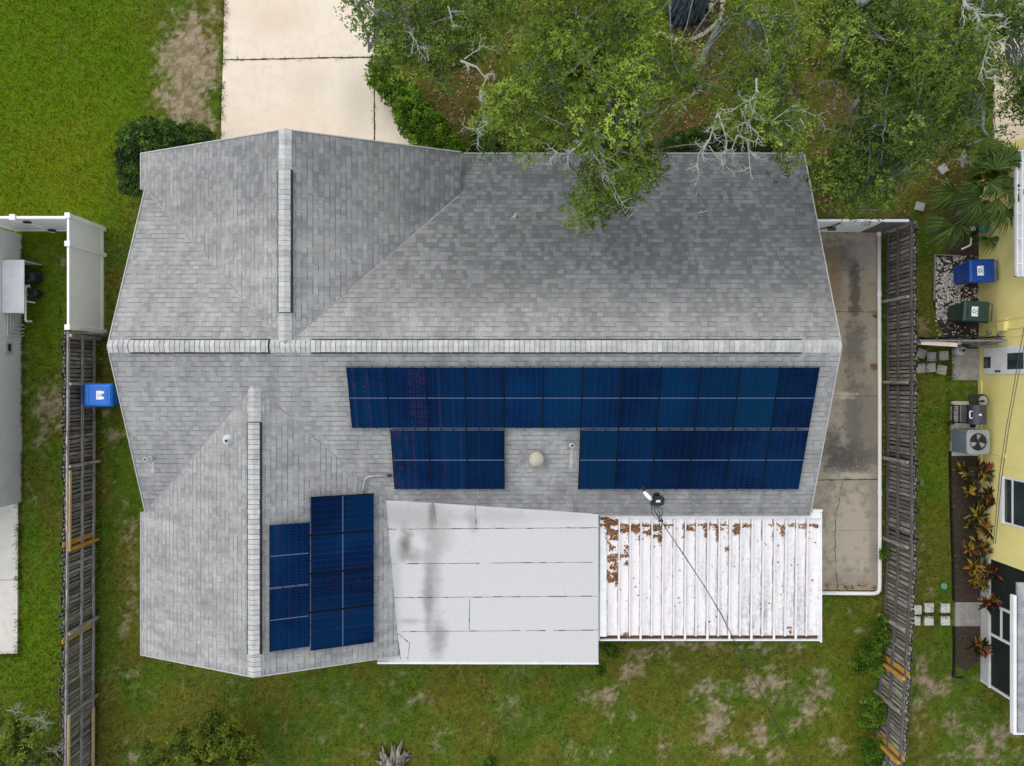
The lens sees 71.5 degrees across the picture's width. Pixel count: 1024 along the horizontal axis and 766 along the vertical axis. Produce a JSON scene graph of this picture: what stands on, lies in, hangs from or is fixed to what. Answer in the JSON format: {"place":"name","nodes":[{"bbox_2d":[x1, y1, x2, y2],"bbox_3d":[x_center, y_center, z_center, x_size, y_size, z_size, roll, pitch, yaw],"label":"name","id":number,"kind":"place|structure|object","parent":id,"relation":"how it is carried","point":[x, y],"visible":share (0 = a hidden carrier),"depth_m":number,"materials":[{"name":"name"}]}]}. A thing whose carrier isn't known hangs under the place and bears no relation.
{"place":"outdoors","nodes":[
{"label":"outdoors","id":0,"kind":"place"},
{"bbox_2d":[0,504,18,653],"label":"side path","id":1,"kind":"structure","parent":0,"point":[9,604],"depth_m":22.97,"materials":[{"name":"concrete"}]},
{"bbox_2d":[221,0,408,144],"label":"driveway","id":2,"kind":"structure","parent":0,"point":[333,96],"depth_m":22.98,"materials":[{"name":"concrete"}]},
{"bbox_2d":[223,57,374,139],"bbox_3d":[-6.876,-9.147,22.976,4.922,0.001,2.830,0,90,0],"label":"driveway joint","id":3,"kind":"object","parent":2,"relation":"on","point":[314,58],"visible":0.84,"depth_m":22.98,"materials":[{"name":"grey concrete"}]},
{"bbox_2d":[0,0,1023,765],"bbox_3d":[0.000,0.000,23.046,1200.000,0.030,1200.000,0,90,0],"label":"ground","id":4,"kind":"structure","parent":0,"point":[186,64],"depth_m":23.05,"materials":[{"name":"green plant"}]},
{"bbox_2d":[0,228,21,506],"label":"neighbour house","id":5,"kind":"structure","parent":4,"relation":"on","point":[10,414],"depth_m":22.52,"materials":[{"name":"white paint"}]},
{"bbox_2d":[2,260,42,336],"bbox_3d":[-15.473,-2.644,22.558,0.777,0.885,2.378,0,90,0],"label":"pool equipment","id":6,"kind":"object","parent":4,"relation":"on","point":[15,276],"visible":1,"depth_m":22.11,"materials":[{"name":"white paint"}]},
{"bbox_2d":[0,701,64,765],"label":"shrub","id":7,"kind":"object","parent":4,"relation":"on","point":[34,747],"visible":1,"depth_m":21.18,"materials":[{"name":"green plant"}]},
{"bbox_2d":[0,214,66,232],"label":"vinyl gate","id":8,"kind":"structure","parent":4,"relation":"on","point":[50,224],"depth_m":21.89,"materials":[{"name":"white plastic"}]},
{"bbox_2d":[58,331,109,765],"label":"wood fence","id":9,"kind":"object","parent":4,"relation":"on","point":[79,539],"visible":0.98,"depth_m":22.12,"materials":[{"name":"grey wood"}]},
{"bbox_2d":[64,212,106,332],"bbox_3d":[-13.200,-3.320,22.070,0.160,1.960,3.480,0,90,0],"label":"vinyl fence","id":10,"kind":"object","parent":4,"relation":"on","point":[84,244],"visible":0.99,"depth_m":21.92,"materials":[{"name":"white plastic"}]},
{"bbox_2d":[81,383,119,406],"bbox_3d":[-12.824,0.375,22.444,0.998,1.110,0.720,0,90,0],"label":"wheelie bin","id":11,"kind":"object","parent":4,"relation":"on","point":[100,394],"visible":0.98,"depth_m":21.90,"materials":[{"name":"blue plastic"}]},
{"bbox_2d":[112,115,216,196],"bbox_3d":[-11.135,-7.425,22.226,3.590,1.628,2.333,-36,90,0],"label":"hedge","id":12,"kind":"object","parent":4,"relation":"on","point":[152,134],"visible":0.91,"depth_m":21.82,"materials":[{"name":"green plant"}]},
{"bbox_2d":[139,706,267,765],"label":"shrub","id":13,"kind":"object","parent":4,"relation":"on","point":[212,738],"visible":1,"depth_m":20.99,"materials":[{"name":"green plant"}]},
{"bbox_2d":[375,739,412,765],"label":"agave plant","id":14,"kind":"object","parent":4,"relation":"on","point":[395,758],"visible":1,"depth_m":22.78,"materials":[{"name":"grey plant"}]},
{"bbox_2d":[362,47,471,152],"bbox_3d":[-3.129,-8.513,22.358,1.646,1.364,4.547,-41,90,0],"label":"hedge","id":15,"kind":"object","parent":4,"relation":"on","point":[413,114],"visible":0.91,"depth_m":22.08,"materials":[{"name":"green plant"}]},
{"bbox_2d":[334,0,537,100],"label":"oak tree","id":16,"kind":"object","parent":4,"relation":"on","point":[440,45],"visible":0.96,"depth_m":17.02,"materials":[{"name":"green plant"}]},
{"bbox_2d":[107,129,841,677],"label":"house","id":17,"kind":"structure","parent":4,"relation":"on","point":[275,283],"depth_m":19.21,"materials":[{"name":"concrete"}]},
{"bbox_2d":[269,584,308,651],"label":"solar panel","id":18,"kind":"object","parent":17,"relation":"attached to","point":[288,617],"visible":1,"depth_m":18.89,"materials":[{"name":"blue glass"}]},
{"bbox_2d":[269,522,308,587],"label":"solar panel","id":19,"kind":"object","parent":17,"relation":"attached to","point":[288,554],"visible":1,"depth_m":18.89,"materials":[{"name":"blue glass"}]},
{"bbox_2d":[310,568,374,611],"bbox_3d":[-4.623,5.649,19.440,1.630,0.710,1.026,0,90,0],"label":"solar panel","id":20,"kind":"object","parent":17,"relation":"attached to","point":[334,590],"visible":1,"depth_m":19.42,"materials":[{"name":"blue glass"}]},
{"bbox_2d":[310,605,374,650],"bbox_3d":[-4.623,6.685,19.440,1.630,0.710,1.026,0,90,0],"label":"solar panel","id":21,"kind":"object","parent":17,"relation":"attached to","point":[341,627],"visible":1,"depth_m":19.42,"materials":[{"name":"blue glass"}]},
{"bbox_2d":[310,530,374,573],"bbox_3d":[-4.623,4.614,19.440,1.630,0.710,1.026,0,90,0],"label":"solar panel","id":22,"kind":"object","parent":17,"relation":"attached to","point":[341,551],"visible":1,"depth_m":19.42,"materials":[{"name":"blue glass"}]},
{"bbox_2d":[310,493,374,534],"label":"solar panel","id":23,"kind":"object","parent":17,"relation":"attached to","point":[341,513],"visible":1,"depth_m":19.42,"materials":[{"name":"blue glass"}]},
{"bbox_2d":[346,366,389,428],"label":"solar panel","id":24,"kind":"object","parent":17,"relation":"attached to","point":[368,396],"visible":1,"depth_m":18.67,"materials":[{"name":"blue glass"}]},
{"bbox_2d":[386,366,427,428],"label":"solar panel","id":25,"kind":"object","parent":17,"relation":"attached to","point":[407,394],"visible":1,"depth_m":18.67,"materials":[{"name":"blue glass"}]},
{"bbox_2d":[390,429,430,489],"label":"solar panel","id":26,"kind":"object","parent":17,"relation":"attached to","point":[410,458],"visible":1,"depth_m":19.38,"materials":[{"name":"blue glass"}]},
{"bbox_2d":[425,366,465,428],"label":"solar panel","id":27,"kind":"object","parent":17,"relation":"attached to","point":[446,397],"visible":1,"depth_m":18.67,"materials":[{"name":"blue glass"}]},
{"bbox_2d":[428,429,467,489],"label":"solar panel","id":28,"kind":"object","parent":17,"relation":"attached to","point":[448,458],"visible":1,"depth_m":19.38,"materials":[{"name":"blue glass"}]},
{"bbox_2d":[465,366,503,428],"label":"solar panel","id":29,"kind":"object","parent":17,"relation":"attached to","point":[484,391],"visible":1,"depth_m":18.67,"materials":[{"name":"blue glass"}]},
{"bbox_2d":[466,429,504,489],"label":"solar panel","id":30,"kind":"object","parent":17,"relation":"attached to","point":[486,459],"visible":1,"depth_m":19.38,"materials":[{"name":"blue glass"}]},
{"bbox_2d":[504,366,543,428],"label":"solar panel","id":31,"kind":"object","parent":17,"relation":"attached to","point":[523,396],"visible":1,"depth_m":18.67,"materials":[{"name":"blue glass"}]},
{"bbox_2d":[542,366,582,428],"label":"solar panel","id":32,"kind":"object","parent":17,"relation":"attached to","point":[562,395],"visible":1,"depth_m":18.67,"materials":[{"name":"blue glass"}]},
{"bbox_2d":[578,429,618,489],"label":"solar panel","id":33,"kind":"object","parent":17,"relation":"attached to","point":[597,457],"visible":1,"depth_m":19.38,"materials":[{"name":"blue glass"}]},
{"bbox_2d":[581,366,622,428],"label":"solar panel","id":34,"kind":"object","parent":17,"relation":"attached to","point":[601,394],"visible":1,"depth_m":18.67,"materials":[{"name":"blue glass"}]},
{"bbox_2d":[615,429,656,489],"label":"solar panel","id":35,"kind":"object","parent":17,"relation":"attached to","point":[635,458],"visible":1,"depth_m":19.38,"materials":[{"name":"blue glass"}]},
{"bbox_2d":[619,366,661,428],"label":"solar panel","id":36,"kind":"object","parent":17,"relation":"attached to","point":[640,396],"visible":1,"depth_m":18.67,"materials":[{"name":"blue glass"}]},
{"bbox_2d":[650,493,663,505],"bbox_3d":[4.091,3.261,19.932,0.370,0.368,0.360,0,90,0],"label":"electrical box","id":37,"kind":"object","parent":17,"relation":"on","point":[657,499],"visible":0.87,"depth_m":19.83,"materials":[{"name":"plastic"}]},
{"bbox_2d":[652,429,694,489],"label":"solar panel","id":38,"kind":"object","parent":17,"relation":"attached to","point":[672,458],"visible":1,"depth_m":19.38,"materials":[{"name":"blue glass"}]},
{"bbox_2d":[657,366,700,428],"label":"solar panel","id":39,"kind":"object","parent":17,"relation":"attached to","point":[679,394],"visible":1,"depth_m":18.67,"materials":[{"name":"blue glass"}]},
{"bbox_2d":[688,429,732,489],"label":"solar panel","id":40,"kind":"object","parent":17,"relation":"attached to","point":[710,459],"visible":1,"depth_m":19.38,"materials":[{"name":"blue glass"}]},
{"bbox_2d":[695,366,740,428],"bbox_3d":[5.397,0.398,18.693,1.024,0.724,1.664,0,90,0],"label":"solar panel","id":41,"kind":"object","parent":17,"relation":"attached to","point":[717,395],"visible":1,"depth_m":18.67,"materials":[{"name":"blue glass"}]},
{"bbox_2d":[655,512,799,765],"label":"power cable","id":42,"kind":"object","parent":17,"relation":"attached to","point":[733,639],"visible":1,"depth_m":18.80,"materials":[{"name":"plastic"}]},
{"bbox_2d":[725,429,770,489],"bbox_3d":[6.416,2.103,19.392,1.024,0.755,1.741,0,90,0],"label":"solar panel","id":43,"kind":"object","parent":17,"relation":"attached to","point":[747,458],"visible":1,"depth_m":19.38,"materials":[{"name":"blue glass"}]},
{"bbox_2d":[733,366,779,428],"bbox_3d":[6.416,0.398,18.693,1.024,0.724,1.664,0,90,0],"label":"solar panel","id":44,"kind":"object","parent":17,"relation":"attached to","point":[756,395],"visible":1,"depth_m":18.67,"materials":[{"name":"blue glass"}]},
{"bbox_2d":[762,429,808,489],"bbox_3d":[7.434,2.103,19.392,1.024,0.755,1.741,0,90,0],"label":"solar panel","id":45,"kind":"object","parent":17,"relation":"attached to","point":[785,458],"visible":1,"depth_m":19.38,"materials":[{"name":"blue glass"}]},
{"bbox_2d":[771,366,819,428],"bbox_3d":[7.434,0.398,18.693,1.024,0.724,1.664,0,90,0],"label":"solar panel","id":46,"kind":"object","parent":17,"relation":"attached to","point":[795,396],"visible":1,"depth_m":18.67,"materials":[{"name":"blue glass"}]},
{"bbox_2d":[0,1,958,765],"bbox_3d":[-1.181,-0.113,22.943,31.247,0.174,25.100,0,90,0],"label":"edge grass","id":47,"kind":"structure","parent":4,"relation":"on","point":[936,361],"depth_m":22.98,"materials":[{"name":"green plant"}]},
{"bbox_2d":[483,753,495,765],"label":"weed","id":48,"kind":"object","parent":4,"relation":"on","point":[487,761],"visible":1,"depth_m":22.64,"materials":[{"name":"green plant"}]},
{"bbox_2d":[594,641,620,676],"bbox_3d":[2.888,8.671,22.639,0.866,0.805,1.315,37,90,0],"label":"weed","id":49,"kind":"object","parent":4,"relation":"on","point":[610,648],"visible":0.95,"depth_m":22.45,"materials":[{"name":"green plant"}]},
{"bbox_2d":[461,123,795,152],"bbox_3d":[3.651,-7.498,22.371,10.608,1.344,1.228,0,90,0],"label":"hedge","id":50,"kind":"object","parent":4,"relation":"on","point":[683,138],"visible":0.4,"depth_m":22.11,"materials":[{"name":"green plant"}]},
{"bbox_2d":[665,0,719,37],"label":"tree bed","id":51,"kind":"object","parent":4,"relation":"on","point":[675,30],"visible":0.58,"depth_m":23.02,"materials":[{"name":"brown soil"}]},
{"bbox_2d":[458,0,843,237],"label":"oak tree","id":52,"kind":"object","parent":51,"relation":"on","point":[582,50],"visible":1,"depth_m":15.78,"materials":[{"name":"green plant"}]},
{"bbox_2d":[412,1,976,215],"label":"leaf litter","id":53,"kind":"object","parent":4,"relation":"on","point":[462,78],"visible":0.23,"depth_m":23.01,"materials":[{"name":"brown plant"}]},
{"bbox_2d":[598,509,822,642],"bbox_3d":[5.678,5.516,21.640,6.374,2.720,3.812,0,90,0],"label":"patio cover","id":54,"kind":"object","parent":4,"relation":"on","point":[743,596],"visible":0.97,"depth_m":20.43,"materials":[{"name":"white metal"}]},
{"bbox_2d":[599,517,818,637],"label":"leaf litter","id":55,"kind":"object","parent":54,"relation":"on","point":[607,524],"visible":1,"depth_m":20.37,"materials":[{"name":"brown plant"}]},
{"bbox_2d":[812,232,877,589],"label":"side slab","id":56,"kind":"structure","parent":4,"relation":"on","point":[850,449],"depth_m":22.98,"materials":[{"name":"concrete"}]},
{"bbox_2d":[822,232,881,595],"bbox_3d":[10.918,0.984,22.910,2.000,0.143,11.722,0,90,0],"label":"pvc pipe","id":57,"kind":"object","parent":56,"relation":"on","point":[879,380],"visible":0.96,"depth_m":22.86,"materials":[{"name":"white plastic"}]},
{"bbox_2d":[828,311,877,588],"bbox_3d":[10.786,2.172,22.976,2.112,0.001,8.969,0,90,0],"label":"slab joint","id":58,"kind":"object","parent":56,"relation":"on","point":[839,498],"visible":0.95,"depth_m":22.98,"materials":[{"name":"grey concrete"}]},
{"bbox_2d":[826,232,884,590],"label":"leaf litter","id":59,"kind":"object","parent":56,"relation":"on","point":[873,367],"visible":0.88,"depth_m":22.95,"materials":[{"name":"brown plant"}]},
{"bbox_2d":[817,217,912,231],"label":"vinyl gate","id":60,"kind":"structure","parent":56,"relation":"on","point":[830,224],"depth_m":21.65,"materials":[{"name":"white plastic"}]},
{"bbox_2d":[848,640,886,677],"bbox_3d":[11.372,8.749,22.689,1.289,0.707,1.301,0,90,0],"label":"weed","id":61,"kind":"object","parent":4,"relation":"on","point":[870,658],"visible":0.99,"depth_m":22.54,"materials":[{"name":"green plant"}]},
{"bbox_2d":[854,692,887,732],"bbox_3d":[11.402,10.400,22.575,1.193,0.937,1.329,0,90,0],"label":"weed","id":62,"kind":"object","parent":4,"relation":"on","point":[871,716],"visible":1,"depth_m":22.35,"materials":[{"name":"green plant"}]},
{"bbox_2d":[856,733,885,765],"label":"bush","id":63,"kind":"object","parent":4,"relation":"on","point":[872,749],"visible":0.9,"depth_m":22.44,"materials":[{"name":"green plant"}]},
{"bbox_2d":[866,613,891,648],"bbox_3d":[11.742,7.911,22.618,0.888,0.855,1.221,32,90,0],"label":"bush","id":64,"kind":"object","parent":4,"relation":"on","point":[880,635],"visible":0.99,"depth_m":22.45,"materials":[{"name":"green plant"}]},
{"bbox_2d":[878,545,890,559],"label":"weed","id":65,"kind":"object","parent":4,"relation":"on","point":[884,553],"visible":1,"depth_m":22.56,"materials":[{"name":"green plant"}]},
{"bbox_2d":[862,220,919,765],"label":"wood fence","id":66,"kind":"object","parent":4,"relation":"on","point":[902,390],"visible":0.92,"depth_m":22.07,"materials":[{"name":"wood"}]},
{"bbox_2d":[800,0,1019,225],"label":"oak tree","id":67,"kind":"object","parent":4,"relation":"on","point":[898,57],"visible":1,"depth_m":15.89,"materials":[{"name":"green plant"}]},
{"bbox_2d":[938,351,948,360],"bbox_3d":[13.953,-0.886,23.003,0.300,0.095,0.300,-3,90,0],"label":"stepping stone","id":68,"kind":"object","parent":4,"relation":"on","point":[943,355],"visible":1,"depth_m":22.95,"materials":[{"name":"concrete"}]},
{"bbox_2d":[948,451,954,600],"bbox_3d":[14.206,4.611,22.970,0.043,0.120,4.819,-1,90,0],"label":"garden edging","id":69,"kind":"object","parent":4,"relation":"on","point":[951,525],"visible":1,"depth_m":22.94,"materials":[{"name":"black plastic"}]},
{"bbox_2d":[919,174,989,254],"bbox_3d":[13.191,-5.036,22.113,2.255,1.874,2.166,26,90,0],"label":"palm tree","id":70,"kind":"object","parent":4,"relation":"on","point":[944,227],"visible":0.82,"depth_m":21.41,"materials":[{"name":"green plant"}]},
{"bbox_2d":[933,255,978,337],"bbox_3d":[14.398,-2.764,23.056,1.470,0.120,2.774,0,90,0],"label":"gravel bed","id":71,"kind":"object","parent":4,"relation":"on","point":[949,330],"visible":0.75,"depth_m":23.00,"materials":[{"name":"grey gravel"}]},
{"bbox_2d":[933,254,960,300],"bbox_3d":[14.043,-3.407,22.970,0.861,0.080,1.502,0,90,0],"label":"garden edging","id":72,"kind":"object","parent":71,"relation":"on","point":[934,276],"visible":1,"depth_m":22.94,"materials":[{"name":"concrete"}]},
{"bbox_2d":[947,300,992,324],"bbox_3d":[14.383,-2.196,22.444,0.938,1.110,0.660,3,90,0],"label":"wheelie bin","id":73,"kind":"object","parent":71,"relation":"on","point":[963,312],"visible":1,"depth_m":21.91,"materials":[{"name":"green plastic"}]},
{"bbox_2d":[953,259,997,285],"bbox_3d":[14.560,-3.464,22.444,0.918,1.110,0.720,-2,90,0],"label":"wheelie bin","id":74,"kind":"object","parent":71,"relation":"on","point":[971,272],"visible":1,"depth_m":21.91,"materials":[{"name":"blue plastic"}]},
{"bbox_2d":[951,627,963,678],"bbox_3d":[14.404,8.711,22.970,0.348,0.120,1.649,0,90,0],"label":"garden edging","id":75,"kind":"object","parent":4,"relation":"on","point":[954,655],"visible":1,"depth_m":22.93,"materials":[{"name":"black plastic"}]},
{"bbox_2d":[916,335,1006,346],"bbox_3d":[13.635,-1.269,22.242,2.669,1.615,0.350,0,90,0],"label":"wood fence","id":76,"kind":"object","parent":4,"relation":"on","point":[950,341],"visible":0.84,"depth_m":21.60,"materials":[{"name":"grey wood"}]},
{"bbox_2d":[946,193,978,254],"bbox_3d":[14.605,-5.144,23.058,1.056,0.120,2.070,0,90,0],"label":"palm bed","id":77,"kind":"object","parent":4,"relation":"on","point":[971,250],"visible":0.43,"depth_m":23.00,"materials":[{"name":"brown soil"}]},
{"bbox_2d":[962,223,989,249],"bbox_3d":[14.740,-4.658,22.630,0.558,0.740,0.750,0,90,0],"label":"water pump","id":78,"kind":"object","parent":77,"relation":"on","point":[976,232],"visible":0.52,"depth_m":22.66,"materials":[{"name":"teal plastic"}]},
{"bbox_2d":[950,401,978,455],"bbox_3d":[14.667,1.470,23.025,0.932,0.120,1.760,0,90,0],"label":"equipment pad","id":79,"kind":"object","parent":4,"relation":"on","point":[960,425],"visible":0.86,"depth_m":22.96,"materials":[{"name":"white concrete"}]},
{"bbox_2d":[947,394,988,427],"bbox_3d":[14.445,0.875,22.427,0.818,1.144,1.069,0,90,0],"label":"barbecue grill","id":80,"kind":"object","parent":79,"relation":"on","point":[974,413],"visible":1,"depth_m":22.14,"materials":[{"name":"black paint"}]},
{"bbox_2d":[952,428,989,453],"bbox_3d":[14.518,1.833,22.535,0.720,0.831,0.760,0,90,0],"label":"condenser unit","id":81,"kind":"object","parent":79,"relation":"on","point":[970,440],"visible":1,"depth_m":22.17,"materials":[{"name":"grey metal"}]},
{"bbox_2d":[951,349,978,379],"bbox_3d":[14.667,-0.600,23.030,0.890,0.120,1.014,0,90,0],"label":"concrete pad","id":82,"kind":"object","parent":4,"relation":"on","point":[966,367],"visible":0.93,"depth_m":22.97,"materials":[{"name":"grey concrete"}]},
{"bbox_2d":[951,346,966,355],"bbox_3d":[14.308,-1.036,22.740,0.300,0.480,0.300,0,90,0],"label":"propane tank","id":83,"kind":"object","parent":82,"relation":"on","point":[959,350],"visible":0.97,"depth_m":22.64,"materials":[{"name":"white metal"}]},
{"bbox_2d":[952,456,980,602],"bbox_3d":[14.709,4.658,23.056,1.014,0.120,4.906,0,90,0],"label":"mulch bed","id":84,"kind":"object","parent":4,"relation":"on","point":[966,591],"visible":0.43,"depth_m":23.00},
{"bbox_2d":[953,461,978,486],"bbox_3d":[14.433,2.870,22.654,0.591,0.758,0.959,-36,90,0],"label":"croton","id":85,"kind":"object","parent":84,"relation":"on","point":[970,476],"visible":1,"depth_m":22.47,"materials":[{"name":"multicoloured plant"}]},
{"bbox_2d":[961,482,983,507],"bbox_3d":[14.535,3.485,22.640,0.826,0.781,0.997,0,90,0],"label":"croton","id":86,"kind":"object","parent":84,"relation":"on","point":[970,489],"visible":1,"depth_m":22.48,"materials":[{"name":"yellow plant"}]},
{"bbox_2d":[960,534,993,558],"bbox_3d":[14.623,5.161,22.566,0.966,0.934,0.787,0,90,0],"label":"croton","id":87,"kind":"object","parent":84,"relation":"on","point":[977,548],"visible":1,"depth_m":22.39,"materials":[{"name":"multicoloured plant"}]},
{"bbox_2d":[961,502,993,539],"bbox_3d":[14.705,4.454,22.521,0.919,1.023,1.365,-31,90,0],"label":"croton","id":88,"kind":"object","parent":84,"relation":"on","point":[981,523],"visible":0.97,"depth_m":22.31,"materials":[{"name":"multicoloured plant"}]},
{"bbox_2d":[969,459,995,483],"bbox_3d":[14.788,2.766,22.530,0.885,1.006,0.838,0,90,0],"label":"croton","id":89,"kind":"object","parent":84,"relation":"on","point":[984,470],"visible":1,"depth_m":22.24,"materials":[{"name":"multicoloured plant"}]},
{"bbox_2d":[963,558,1002,592],"bbox_3d":[14.712,5.978,22.481,1.143,1.103,1.043,29,90,0],"label":"croton","id":90,"kind":"object","parent":84,"relation":"on","point":[977,581],"visible":1,"depth_m":22.36,"materials":[{"name":"multicoloured plant"}]},
{"bbox_2d":[953,626,980,670],"bbox_3d":[14.729,8.581,23.056,0.890,0.120,1.449,0,90,0],"label":"mulch patch","id":91,"kind":"object","parent":4,"relation":"on","point":[973,632],"visible":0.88,"depth_m":23.00,"materials":[{"name":"brown soil"}]},
{"bbox_2d":[963,634,992,658],"bbox_3d":[14.685,8.264,22.569,0.788,0.922,0.737,17,90,0],"label":"croton","id":92,"kind":"object","parent":91,"relation":"on","point":[982,648],"visible":1,"depth_m":22.32,"materials":[{"name":"red plant"}]},
{"bbox_2d":[954,602,979,625],"bbox_3d":[14.729,7.473,23.030,0.807,0.120,0.766,0,90,0],"label":"porch pad","id":93,"kind":"object","parent":4,"relation":"on","point":[967,613],"visible":1,"depth_m":22.97,"materials":[{"name":"concrete"}]},
{"bbox_2d":[947,137,1023,254],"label":"palm tree","id":94,"kind":"object","parent":4,"relation":"on","point":[973,192],"visible":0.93,"depth_m":20.61,"materials":[{"name":"green plant"}]},
{"bbox_2d":[977,486,995,510],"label":"croton","id":95,"kind":"object","parent":4,"relation":"on","point":[988,500],"visible":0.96,"depth_m":22.36,"materials":[{"name":"red plant"}]},
{"bbox_2d":[977,593,1002,614],"bbox_3d":[14.957,6.844,22.440,0.872,1.182,0.703,-9,90,0],"label":"croton","id":96,"kind":"object","parent":4,"relation":"on","point":[991,603],"visible":1,"depth_m":22.08,"materials":[{"name":"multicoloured plant"}]},
{"bbox_2d":[964,138,1017,187],"bbox_3d":[15.174,-6.694,21.973,2.434,2.140,1.776,0,90,0],"label":"shrub","id":97,"kind":"object","parent":4,"relation":"on","point":[989,175],"visible":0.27,"depth_m":21.84,"materials":[{"name":"green plant"}]},
{"bbox_2d":[968,0,1023,126],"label":"oak tree","id":98,"kind":"object","parent":4,"relation":"on","point":[1007,8],"visible":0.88,"depth_m":16.37,"materials":[{"name":"green plant"}]},
{"bbox_2d":[978,137,1023,570],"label":"neighbour house","id":99,"kind":"structure","parent":4,"relation":"on","point":[1003,294],"depth_m":21.67,"materials":[{"name":"yellow paint"}]},
{"bbox_2d":[984,345,1023,373],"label":"door","id":100,"kind":"structure","parent":99,"relation":"in","point":[997,360],"depth_m":21.76,"materials":[{"name":"white paint"}]},
{"bbox_2d":[993,328,1023,543],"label":"overhead wire","id":101,"kind":"object","parent":99,"relation":"attached to","point":[1005,435],"visible":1,"depth_m":19.99,"materials":[{"name":"plastic"}]},
{"bbox_2d":[995,347,1023,543],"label":"overhead wire","id":102,"kind":"object","parent":99,"relation":"attached to","point":[1006,445],"visible":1,"depth_m":19.99,"materials":[{"name":"plastic"}]},
{"bbox_2d":[1000,476,1023,528],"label":"window","id":103,"kind":"structure","parent":99,"relation":"in","point":[1012,489],"depth_m":21.39,"materials":[{"name":"white paint"}]},
{"bbox_2d":[980,557,1023,734],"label":"screened porch","id":104,"kind":"object","parent":4,"relation":"on","point":[1002,666],"visible":0.97,"depth_m":21.79,"materials":[{"name":"white plastic"}]},
{"bbox_2d":[993,0,1023,143],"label":"neighbour driveway","id":105,"kind":"structure","parent":0,"point":[1018,129],"depth_m":22.98,"materials":[{"name":"concrete"}]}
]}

